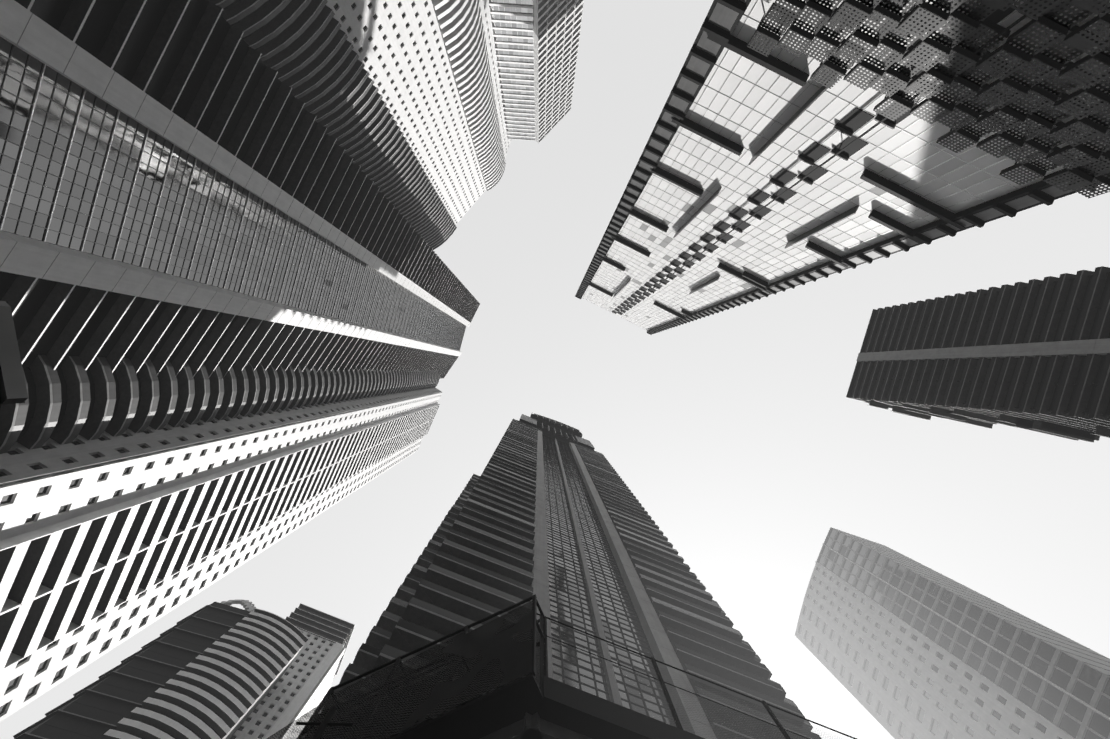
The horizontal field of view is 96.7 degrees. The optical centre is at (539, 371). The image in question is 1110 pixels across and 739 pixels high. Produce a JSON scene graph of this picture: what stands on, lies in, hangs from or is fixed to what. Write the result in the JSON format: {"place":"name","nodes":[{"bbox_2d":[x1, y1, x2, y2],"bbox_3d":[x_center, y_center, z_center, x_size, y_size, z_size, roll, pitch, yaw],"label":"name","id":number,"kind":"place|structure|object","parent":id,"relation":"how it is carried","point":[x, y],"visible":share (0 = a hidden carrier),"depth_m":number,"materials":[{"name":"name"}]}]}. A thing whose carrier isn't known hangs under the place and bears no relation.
{"place":"outdoors","nodes":[
{"label":"outdoors","id":0,"kind":"place"},
{"bbox_2d":[0,0,1109,738],"label":"sky","id":1,"kind":"structure","parent":0,"point":[737,430],"materials":[{"name":"white"}]},
{"label":"ground","id":2,"kind":"structure","parent":0,"visible":0},
{"bbox_2d":[13,600,308,738],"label":"skyscraper","id":3,"kind":"structure","parent":2,"relation":"on","point":[215,670],"depth_m":123.65,"materials":[{"name":"concrete"}]},
{"bbox_2d":[0,355,441,721],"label":"tower","id":4,"kind":"structure","parent":2,"relation":"on","point":[132,502],"depth_m":72.65,"materials":[{"name":"white concrete"}]},
{"bbox_2d":[0,0,479,378],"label":"tower","id":5,"kind":"structure","parent":2,"relation":"on","point":[182,182],"depth_m":62.82,"materials":[{"name":"grey glass"}]},
{"bbox_2d":[230,603,354,738],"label":"skyscraper","id":6,"kind":"structure","parent":2,"relation":"on","point":[301,687],"depth_m":165.23,"materials":[{"name":"grey concrete"}]},
{"bbox_2d":[296,706,352,738],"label":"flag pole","id":7,"kind":"object","parent":2,"relation":"on","point":[324,724],"visible":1,"depth_m":7.01,"materials":[{"name":"black metal"}]},
{"bbox_2d":[208,0,511,249],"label":"tower","id":8,"kind":"structure","parent":2,"relation":"on","point":[402,99],"depth_m":141.79,"materials":[{"name":"white paint"}]},
{"bbox_2d":[489,0,583,142],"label":"tower","id":9,"kind":"structure","parent":2,"relation":"on","point":[536,42],"depth_m":189.10,"materials":[{"name":"white paint"}]},
{"bbox_2d":[267,413,856,738],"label":"tower","id":10,"kind":"structure","parent":2,"relation":"on","point":[552,586],"depth_m":46.99,"materials":[{"name":"grey glass"}]},
{"bbox_2d":[575,0,1109,334],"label":"tower","id":11,"kind":"structure","parent":2,"relation":"on","point":[791,143],"depth_m":56.69,"materials":[{"name":"white glass"}]},
{"bbox_2d":[795,527,1109,738],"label":"tower","id":12,"kind":"structure","parent":2,"relation":"on","point":[897,645],"depth_m":105.89,"materials":[{"name":"grey concrete"}]},
{"bbox_2d":[846,266,1109,441],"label":"tower","id":13,"kind":"structure","parent":2,"relation":"on","point":[1033,355],"depth_m":119.55,"materials":[{"name":"grey glass"}]},
{"bbox_3d":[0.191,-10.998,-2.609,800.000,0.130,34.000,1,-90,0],"label":"pavement","id":14,"kind":"structure","parent":0,"visible":0},
{"bbox_2d":[0,301,27,403],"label":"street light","id":15,"kind":"object","parent":14,"relation":"on","point":[13,389],"visible":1,"depth_m":4.44,"materials":[{"name":"metal"}]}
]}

